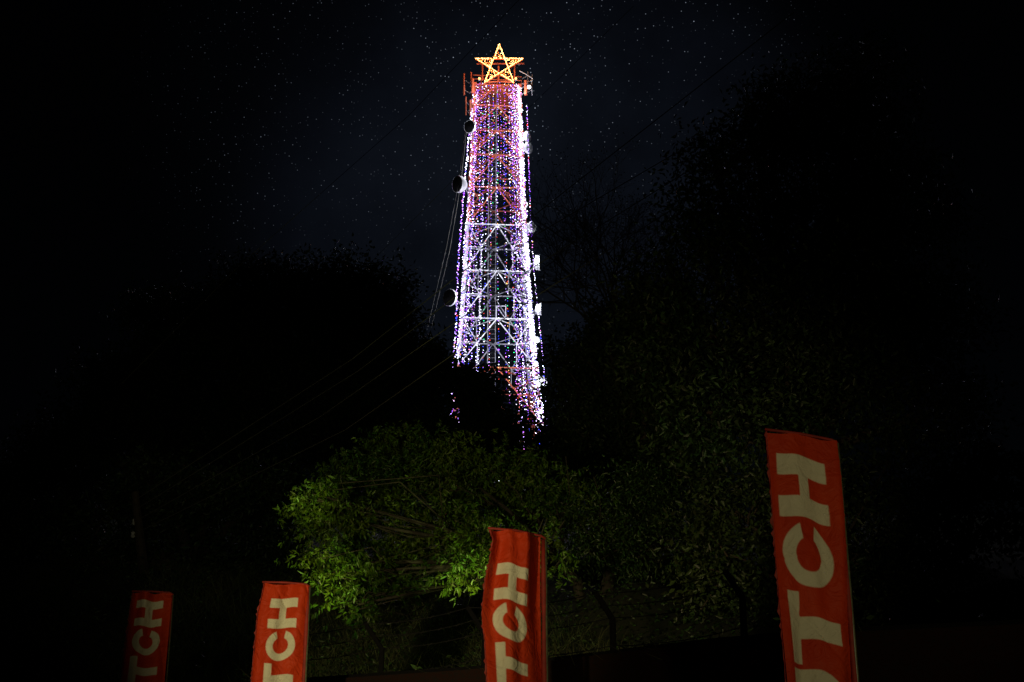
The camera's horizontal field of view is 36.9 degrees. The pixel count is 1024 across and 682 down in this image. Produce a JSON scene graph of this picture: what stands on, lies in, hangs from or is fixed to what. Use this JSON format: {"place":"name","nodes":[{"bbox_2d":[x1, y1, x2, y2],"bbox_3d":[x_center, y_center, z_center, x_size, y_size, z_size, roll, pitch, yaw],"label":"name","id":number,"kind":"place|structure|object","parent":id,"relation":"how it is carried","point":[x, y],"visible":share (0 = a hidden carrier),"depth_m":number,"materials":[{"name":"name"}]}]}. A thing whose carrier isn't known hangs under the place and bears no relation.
{"place":"outdoors","nodes":[
{"label":"outdoors","id":0,"kind":"place"},
{"bbox_2d":[0,513,1023,681],"bbox_3d":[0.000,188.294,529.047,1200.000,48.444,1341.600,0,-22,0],"label":"hillside ground","id":1,"kind":"structure","parent":0,"point":[20,579],"depth_m":33.35,"materials":[{"name":"plant"}]},
{"bbox_2d":[131,491,148,574],"bbox_3d":[-10.387,5.578,43.024,0.791,2.812,0.315,0,-22,0],"label":"utility pole","id":2,"kind":"object","parent":1,"relation":"on","point":[140,538],"visible":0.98,"depth_m":43.01,"materials":[{"name":"brown wood"}]},
{"bbox_2d":[139,12,793,497],"bbox_3d":[-2.379,-0.991,37.180,22.811,5.488,0.380,-20,-29,41],"label":"power cable","id":3,"kind":"object","parent":2,"relation":"attached to","point":[489,250],"visible":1,"depth_m":35.32,"materials":[{"name":"grey metal"}]},
{"bbox_2d":[139,38,850,507],"bbox_3d":[-1.899,-0.283,35.993,0.867,3.886,24.643,19,-29,-39],"label":"power cable","id":4,"kind":"object","parent":2,"relation":"attached to","point":[513,252],"visible":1,"depth_m":34.60,"materials":[{"name":"grey metal"}]},
{"bbox_2d":[138,38,895,519],"bbox_3d":[-1.635,-0.037,35.349,0.863,3.656,25.737,19,-29,-39],"label":"power cable","id":5,"kind":"object","parent":2,"relation":"attached to","point":[544,260],"visible":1,"depth_m":33.57,"materials":[{"name":"grey metal"}]},
{"bbox_2d":[135,38,927,533],"bbox_3d":[-1.376,0.162,35.258,0.819,3.958,26.120,19,-29,-40],"label":"power cable","id":6,"kind":"object","parent":2,"relation":"attached to","point":[557,282],"visible":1,"depth_m":32.97,"materials":[{"name":"grey metal"}]},
{"bbox_2d":[120,590,173,681],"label":"feather banner","id":7,"kind":"object","parent":1,"relation":"on","point":[146,649],"visible":1,"depth_m":21.05,"materials":[{"name":"fabric"}]},
{"bbox_2d":[0,440,344,584],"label":"rain tree","id":8,"kind":"object","parent":1,"relation":"on","point":[249,509],"visible":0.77,"depth_m":46.33,"materials":[{"name":"green plant"}]},
{"bbox_2d":[0,244,362,555],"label":"rain tree","id":9,"kind":"object","parent":1,"relation":"on","point":[219,412],"visible":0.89,"depth_m":84.90,"materials":[{"name":"green plant"}]},
{"bbox_2d":[250,581,310,681],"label":"feather banner","id":10,"kind":"object","parent":1,"relation":"on","point":[280,646],"visible":1,"depth_m":18.06,"materials":[{"name":"fabric"}]},
{"bbox_2d":[121,0,518,383],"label":"power cable","id":11,"kind":"object","parent":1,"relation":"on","point":[310,202],"visible":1,"depth_m":35.26,"materials":[{"name":"grey metal"}]},
{"bbox_2d":[233,233,503,555],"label":"rain tree","id":12,"kind":"object","parent":1,"relation":"on","point":[343,331],"visible":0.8,"depth_m":93.99,"materials":[{"name":"green plant"}]},
{"bbox_2d":[0,544,878,681],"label":"long grass","id":13,"kind":"structure","parent":1,"relation":"on","point":[120,658],"depth_m":30.27,"materials":[{"name":"green plant"}]},
{"bbox_2d":[345,351,545,549],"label":"dark bushy tree","id":14,"kind":"object","parent":1,"relation":"on","point":[478,403],"visible":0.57,"depth_m":83.55,"materials":[{"name":"green plant"}]},
{"bbox_2d":[273,418,620,638],"bbox_3d":[-1.030,3.469,30.757,7.095,6.364,9.157,0,-22,0],"label":"broadleaf tree","id":15,"kind":"object","parent":1,"relation":"on","point":[455,537],"visible":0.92,"depth_m":30.34,"materials":[{"name":"green plant"}]},
{"bbox_2d":[358,15,623,274],"bbox_3d":[-1.425,-4.151,38.262,0.293,3.627,21.214,8,-23,-18],"label":"power cable","id":16,"kind":"object","parent":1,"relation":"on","point":[484,150],"visible":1,"depth_m":36.74,"materials":[{"name":"grey metal"}]},
{"bbox_2d":[453,60,543,486],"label":"lattice tower","id":17,"kind":"structure","parent":1,"relation":"on","point":[489,90],"depth_m":170.29,"materials":[{"name":"white metal"}]},
{"bbox_2d":[443,289,462,312],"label":"dish antenna","id":18,"kind":"object","parent":17,"relation":"attached to","point":[449,294],"visible":0.94,"depth_m":160.67,"materials":[{"name":"paint"}]},
{"bbox_2d":[452,176,470,198],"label":"dish antenna","id":19,"kind":"object","parent":17,"relation":"attached to","point":[459,183],"visible":1,"depth_m":166.34,"materials":[{"name":"paint"}]},
{"bbox_2d":[427,131,465,326],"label":"stay cable","id":20,"kind":"object","parent":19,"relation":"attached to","point":[449,230],"visible":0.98,"depth_m":162.53,"materials":[{"name":"grey metal"}]},
{"bbox_2d":[431,131,466,326],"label":"stay cable","id":21,"kind":"object","parent":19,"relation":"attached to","point":[452,233],"visible":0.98,"depth_m":161.87,"materials":[{"name":"grey metal"}]},
{"bbox_2d":[451,112,471,393],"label":"light string","id":22,"kind":"object","parent":17,"relation":"hanging from","point":[461,236],"visible":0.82,"depth_m":164.12,"materials":[{"name":"purple"}]},
{"bbox_2d":[454,216,469,410],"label":"light string","id":23,"kind":"object","parent":17,"relation":"hanging from","point":[464,290],"visible":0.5,"depth_m":163.28,"materials":[{"name":"white"}]},
{"bbox_2d":[452,96,475,410],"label":"light string","id":24,"kind":"object","parent":17,"relation":"hanging from","point":[466,259],"visible":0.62,"depth_m":164.11,"materials":[{"name":"white"}]},
{"bbox_2d":[456,97,473,352],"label":"light string","id":25,"kind":"object","parent":17,"relation":"hanging from","point":[464,243],"visible":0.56,"depth_m":165.56,"materials":[{"name":"purple"}]},
{"bbox_2d":[463,73,469,94],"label":"sector antenna","id":26,"kind":"object","parent":17,"relation":"attached to","point":[464,80],"visible":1,"depth_m":173.86,"materials":[{"name":"metal"}]},
{"bbox_2d":[459,217,473,421],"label":"light string","id":27,"kind":"object","parent":17,"relation":"hanging from","point":[468,298],"visible":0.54,"depth_m":162.81,"materials":[{"name":"purple plastic"}]},
{"bbox_2d":[465,97,468,114],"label":"sector antenna","id":28,"kind":"object","parent":17,"relation":"attached to","point":[466,103],"visible":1,"depth_m":173.15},
{"bbox_2d":[464,120,475,142],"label":"dish antenna","id":29,"kind":"object","parent":17,"relation":"attached to","point":[469,126],"visible":1,"depth_m":169.41,"materials":[{"name":"paint"}]},
{"bbox_2d":[462,92,477,362],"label":"light string","id":30,"kind":"object","parent":17,"relation":"hanging from","point":[471,231],"visible":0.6,"depth_m":166.67,"materials":[{"name":"white"}]},
{"bbox_2d":[469,99,470,114],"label":"sector antenna","id":31,"kind":"object","parent":17,"relation":"attached to","point":[470,107],"visible":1,"depth_m":172.21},
{"bbox_2d":[464,106,477,360],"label":"light string","id":32,"kind":"object","parent":17,"relation":"hanging from","point":[472,215],"visible":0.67,"depth_m":167.87,"materials":[{"name":"white"}]},
{"bbox_2d":[470,78,473,92],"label":"sector antenna","id":33,"kind":"object","parent":17,"relation":"attached to","point":[472,85],"visible":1,"depth_m":173.03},
{"bbox_2d":[468,215,476,363],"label":"light string","id":34,"kind":"object","parent":17,"relation":"hanging from","point":[472,287],"visible":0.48,"depth_m":163.89,"materials":[{"name":"purple"}]},
{"bbox_2d":[469,107,475,220],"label":"light string","id":35,"kind":"object","parent":17,"relation":"hanging from","point":[472,174],"visible":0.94,"depth_m":169.32,"materials":[{"name":"purple"}]},
{"bbox_2d":[471,95,481,356],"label":"light string","id":36,"kind":"object","parent":17,"relation":"hanging from","point":[478,217],"visible":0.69,"depth_m":168.10,"materials":[{"name":"purple"}]},
{"bbox_2d":[475,86,485,362],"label":"light string","id":37,"kind":"object","parent":17,"relation":"hanging from","point":[481,207],"visible":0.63,"depth_m":168.00,"materials":[{"name":"purple plastic"}]},
{"bbox_2d":[477,220,483,369],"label":"light string","id":38,"kind":"object","parent":17,"relation":"hanging from","point":[480,280],"visible":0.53,"depth_m":162.56,"materials":[{"name":"purple"}]},
{"bbox_2d":[476,129,484,369],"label":"light string","id":39,"kind":"object","parent":17,"relation":"hanging from","point":[481,245],"visible":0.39,"depth_m":174.42,"materials":[{"name":"purple"}]},
{"bbox_2d":[482,85,486,206],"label":"light string","id":40,"kind":"object","parent":17,"relation":"hanging from","point":[485,142],"visible":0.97,"depth_m":172.07,"materials":[{"name":"purple"}]},
{"bbox_2d":[483,98,488,346],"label":"light string","id":41,"kind":"object","parent":17,"relation":"hanging from","point":[487,186],"visible":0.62,"depth_m":171.41,"materials":[{"name":"purple"}]},
{"bbox_2d":[487,102,489,203],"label":"light string","id":42,"kind":"object","parent":17,"relation":"hanging from","point":[489,139],"visible":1,"depth_m":171.35,"materials":[{"name":"purple"}]},
{"bbox_2d":[488,109,492,371],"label":"light string","id":43,"kind":"object","parent":17,"relation":"hanging from","point":[490,235],"visible":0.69,"depth_m":167.90,"materials":[{"name":"purple plastic"}]},
{"bbox_2d":[491,85,494,205],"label":"light string","id":44,"kind":"object","parent":17,"relation":"hanging from","point":[493,127],"visible":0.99,"depth_m":172.29,"materials":[{"name":"purple"}]},
{"bbox_2d":[496,87,498,211],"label":"light string","id":45,"kind":"object","parent":17,"relation":"hanging from","point":[497,144],"visible":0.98,"depth_m":171.07,"materials":[{"name":"purple"}]},
{"bbox_2d":[497,124,498,409],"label":"light string","id":46,"kind":"object","parent":17,"relation":"hanging from","point":[497,263],"visible":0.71,"depth_m":165.87,"materials":[{"name":"purple"}]},
{"bbox_2d":[475,44,522,83],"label":"star ornament","id":47,"kind":"object","parent":17,"relation":"attached to","point":[498,73],"visible":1,"depth_m":172.71,"materials":[{"name":"gold metal"}]},
{"bbox_2d":[499,94,501,196],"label":"light string","id":48,"kind":"object","parent":17,"relation":"hanging from","point":[500,163],"visible":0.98,"depth_m":169.64,"materials":[{"name":"purple"}]},
{"bbox_2d":[503,132,506,391],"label":"light string","id":49,"kind":"object","parent":17,"relation":"hanging from","point":[503,217],"visible":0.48,"depth_m":176.14,"materials":[{"name":"purple"}]},
{"bbox_2d":[504,84,509,399],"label":"light string","id":50,"kind":"object","parent":17,"relation":"hanging from","point":[504,202],"visible":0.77,"depth_m":169.33,"materials":[{"name":"purple"}]},
{"bbox_2d":[509,113,516,411],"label":"light string","id":51,"kind":"object","parent":17,"relation":"hanging from","point":[511,257],"visible":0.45,"depth_m":171.37,"materials":[{"name":"purple"}]},
{"bbox_2d":[508,86,518,411],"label":"light string","id":52,"kind":"object","parent":17,"relation":"hanging from","point":[510,217],"visible":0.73,"depth_m":167.96,"materials":[{"name":"purple"}]},
{"bbox_2d":[512,84,516,255],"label":"light string","id":53,"kind":"object","parent":17,"relation":"hanging from","point":[513,164],"visible":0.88,"depth_m":169.82,"materials":[{"name":"white"}]},
{"bbox_2d":[510,95,522,419],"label":"light string","id":54,"kind":"object","parent":17,"relation":"hanging from","point":[514,249],"visible":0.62,"depth_m":166.02,"materials":[{"name":"white"}]},
{"bbox_2d":[513,89,519,241],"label":"light string","id":55,"kind":"object","parent":17,"relation":"hanging from","point":[515,167],"visible":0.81,"depth_m":170.12,"materials":[{"name":"white"}]},
{"bbox_2d":[512,217,523,448],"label":"light string","id":56,"kind":"object","parent":17,"relation":"hanging from","point":[515,316],"visible":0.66,"depth_m":161.98,"materials":[{"name":"white"}]},
{"bbox_2d":[513,109,524,401],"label":"light string","id":57,"kind":"object","parent":17,"relation":"hanging from","point":[517,254],"visible":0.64,"depth_m":166.39,"materials":[{"name":"white"}]},
{"bbox_2d":[514,85,523,293],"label":"light string","id":58,"kind":"object","parent":17,"relation":"hanging from","point":[518,191],"visible":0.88,"depth_m":168.81,"materials":[{"name":"white"}]},
{"bbox_2d":[516,87,523,251],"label":"light string","id":59,"kind":"object","parent":17,"relation":"hanging from","point":[519,154],"visible":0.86,"depth_m":171.03,"materials":[{"name":"white"}]},
{"bbox_2d":[515,219,526,409],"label":"light string","id":60,"kind":"object","parent":17,"relation":"hanging from","point":[520,320],"visible":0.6,"depth_m":162.07,"materials":[{"name":"white"}]},
{"bbox_2d":[520,143,522,217],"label":"light string","id":61,"kind":"object","parent":17,"relation":"hanging from","point":[520,169],"visible":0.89,"depth_m":170.15,"materials":[{"name":"white"}]},
{"bbox_2d":[517,86,526,269],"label":"light string","id":62,"kind":"object","parent":17,"relation":"hanging from","point":[521,173],"visible":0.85,"depth_m":170.64,"materials":[{"name":"white"}]},
{"bbox_2d":[514,84,531,406],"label":"light string","id":63,"kind":"object","parent":17,"relation":"hanging from","point":[522,293],"visible":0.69,"depth_m":162.11,"materials":[{"name":"white"}]},
{"bbox_2d":[519,244,527,415],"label":"light string","id":64,"kind":"object","parent":17,"relation":"hanging from","point":[522,336],"visible":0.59,"depth_m":161.78,"materials":[{"name":"white"}]},
{"bbox_2d":[521,80,526,95],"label":"sector antenna","id":65,"kind":"object","parent":17,"relation":"attached to","point":[525,88],"visible":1,"depth_m":172.91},
{"bbox_2d":[519,90,528,285],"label":"light string","id":66,"kind":"object","parent":17,"relation":"hanging from","point":[522,174],"visible":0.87,"depth_m":169.88,"materials":[{"name":"white"}]},
{"bbox_2d":[521,72,528,84],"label":"sector antenna","id":67,"kind":"object","parent":17,"relation":"attached to","point":[527,78],"visible":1,"depth_m":174.34,"materials":[{"name":"metal"}]},
{"bbox_2d":[522,131,530,142],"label":"dish antenna","id":68,"kind":"object","parent":17,"relation":"attached to","point":[526,137],"visible":0.99,"depth_m":171.05,"materials":[{"name":"paint"}]},
{"bbox_2d":[517,85,535,401],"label":"light string","id":69,"kind":"object","parent":17,"relation":"hanging from","point":[524,257],"visible":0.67,"depth_m":164.30,"materials":[{"name":"white"}]},
{"bbox_2d":[521,74,532,95],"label":"sector antenna","id":70,"kind":"object","parent":17,"relation":"attached to","point":[532,86],"visible":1,"depth_m":173.50,"materials":[{"name":"metal"}]},
{"bbox_2d":[522,142,532,154],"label":"dish antenna","id":71,"kind":"object","parent":17,"relation":"attached to","point":[527,146],"visible":1,"depth_m":170.30,"materials":[{"name":"paint"}]},
{"bbox_2d":[517,89,538,414],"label":"light string","id":72,"kind":"object","parent":17,"relation":"hanging from","point":[526,251],"visible":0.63,"depth_m":165.79,"materials":[{"name":"white"}]},
{"bbox_2d":[518,92,538,415],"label":"light string","id":73,"kind":"object","parent":17,"relation":"hanging from","point":[527,278],"visible":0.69,"depth_m":162.71,"materials":[{"name":"white plastic"}]},
{"bbox_2d":[522,225,534,408],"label":"light string","id":74,"kind":"object","parent":17,"relation":"hanging from","point":[527,325],"visible":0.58,"depth_m":162.01,"materials":[{"name":"white"}]},
{"bbox_2d":[518,87,540,419],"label":"light string","id":75,"kind":"object","parent":17,"relation":"hanging from","point":[524,242],"visible":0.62,"depth_m":167.13,"materials":[{"name":"white"}]},
{"bbox_2d":[518,88,540,412],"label":"light string","id":76,"kind":"object","parent":17,"relation":"hanging from","point":[527,250],"visible":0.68,"depth_m":165.57,"materials":[{"name":"white"}]},
{"bbox_2d":[517,88,542,415],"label":"light string","id":77,"kind":"object","parent":17,"relation":"hanging from","point":[528,254],"visible":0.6,"depth_m":165.81,"materials":[{"name":"white"}]},
{"bbox_2d":[526,222,535,239],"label":"dish antenna","id":78,"kind":"object","parent":17,"relation":"attached to","point":[532,229],"visible":0.72,"depth_m":165.41,"materials":[{"name":"paint"}]},
{"bbox_2d":[520,93,541,420],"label":"light string","id":79,"kind":"object","parent":17,"relation":"hanging from","point":[529,264],"visible":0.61,"depth_m":163.89,"materials":[{"name":"white"}]},
{"bbox_2d":[519,90,543,418],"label":"light string","id":80,"kind":"object","parent":17,"relation":"hanging from","point":[528,268],"visible":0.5,"depth_m":165.02,"materials":[{"name":"white"}]},
{"bbox_2d":[526,250,539,443],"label":"light string","id":81,"kind":"object","parent":17,"relation":"hanging from","point":[531,338],"visible":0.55,"depth_m":161.54,"materials":[{"name":"white"}]},
{"bbox_2d":[528,254,540,271],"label":"dish antenna","id":82,"kind":"object","parent":17,"relation":"attached to","point":[537,261],"visible":0.64,"depth_m":163.94,"materials":[{"name":"paint"}]},
{"bbox_2d":[526,106,545,401],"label":"light string","id":83,"kind":"object","parent":17,"relation":"hanging from","point":[531,231],"visible":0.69,"depth_m":164.87,"materials":[{"name":"white"}]},
{"bbox_2d":[531,303,541,320],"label":"dish antenna","id":84,"kind":"object","parent":17,"relation":"attached to","point":[538,310],"visible":0.94,"depth_m":161.54,"materials":[{"name":"paint"}]},
{"bbox_2d":[533,336,539,350],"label":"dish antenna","id":85,"kind":"object","parent":17,"relation":"attached to","point":[536,339],"visible":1,"depth_m":159.80,"materials":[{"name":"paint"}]},
{"bbox_2d":[535,376,546,394],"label":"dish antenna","id":86,"kind":"object","parent":17,"relation":"attached to","point":[537,383],"visible":0.54,"depth_m":156.88,"materials":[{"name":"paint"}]},
{"bbox_2d":[0,538,1005,681],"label":"undergrowth","id":87,"kind":"object","parent":1,"relation":"on","point":[750,629],"visible":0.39,"depth_m":32.10,"materials":[{"name":"green plant"}]},
{"bbox_2d":[481,527,548,681],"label":"feather banner","id":88,"kind":"object","parent":1,"relation":"on","point":[511,617],"visible":1,"depth_m":15.20,"materials":[{"name":"fabric"}]},
{"bbox_2d":[478,379,594,541],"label":"dark bushy tree","id":89,"kind":"object","parent":1,"relation":"on","point":[543,427],"visible":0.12,"depth_m":84.23,"materials":[{"name":"green plant"}]},
{"bbox_2d":[446,130,693,547],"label":"twiggy tree","id":90,"kind":"object","parent":1,"relation":"on","point":[585,227],"visible":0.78,"depth_m":67.21,"materials":[{"name":"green plant"}]},
{"bbox_2d":[498,321,726,511],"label":"dark bushy tree","id":91,"kind":"object","parent":1,"relation":"on","point":[552,392],"visible":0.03,"depth_m":80.83,"materials":[{"name":"green plant"}]},
{"bbox_2d":[243,619,1023,681],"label":"boundary wall","id":92,"kind":"structure","parent":1,"relation":"on","point":[985,651],"depth_m":14.32,"materials":[{"name":"black"}]},
{"bbox_2d":[517,255,753,566],"bbox_3d":[4.423,2.918,56.716,8.484,13.960,7.920,0,-22,0],"label":"dark bushy tree","id":93,"kind":"object","parent":1,"relation":"on","point":[606,428],"visible":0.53,"depth_m":56.43,"materials":[{"name":"green plant"}]},
{"bbox_2d":[538,441,749,599],"bbox_3d":[2.793,4.307,33.617,3.457,4.894,8.101,-15,-26,33],"label":"ivy clad tree","id":94,"kind":"object","parent":1,"relation":"on","point":[603,533],"visible":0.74,"depth_m":33.12,"materials":[{"name":"green plant"}]},
{"bbox_2d":[576,239,722,553],"bbox_3d":[6.164,2.145,61.455,7.068,14.308,7.858,0,-22,0],"label":"twiggy tree","id":95,"kind":"object","parent":1,"relation":"on","point":[613,296],"visible":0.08,"depth_m":62.50,"materials":[{"name":"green plant"}]},
{"bbox_2d":[578,11,1023,510],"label":"leaved tree","id":96,"kind":"object","parent":1,"relation":"on","point":[779,382],"visible":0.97,"depth_m":45.29,"materials":[{"name":"green plant"}]},
{"bbox_2d":[764,428,858,681],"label":"feather banner","id":97,"kind":"object","parent":1,"relation":"on","point":[815,611],"visible":1,"depth_m":13.07,"materials":[{"name":"fabric"}]},
{"bbox_2d":[644,420,1023,626],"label":"leaved tree","id":98,"kind":"object","parent":1,"relation":"on","point":[974,480],"visible":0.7,"depth_m":30.56,"materials":[{"name":"green plant"}]},
{"bbox_2d":[0,0,1023,516],"label":"sky","id":99,"kind":"structure","parent":0,"point":[142,138],"materials":[{"name":"black"}]}
]}

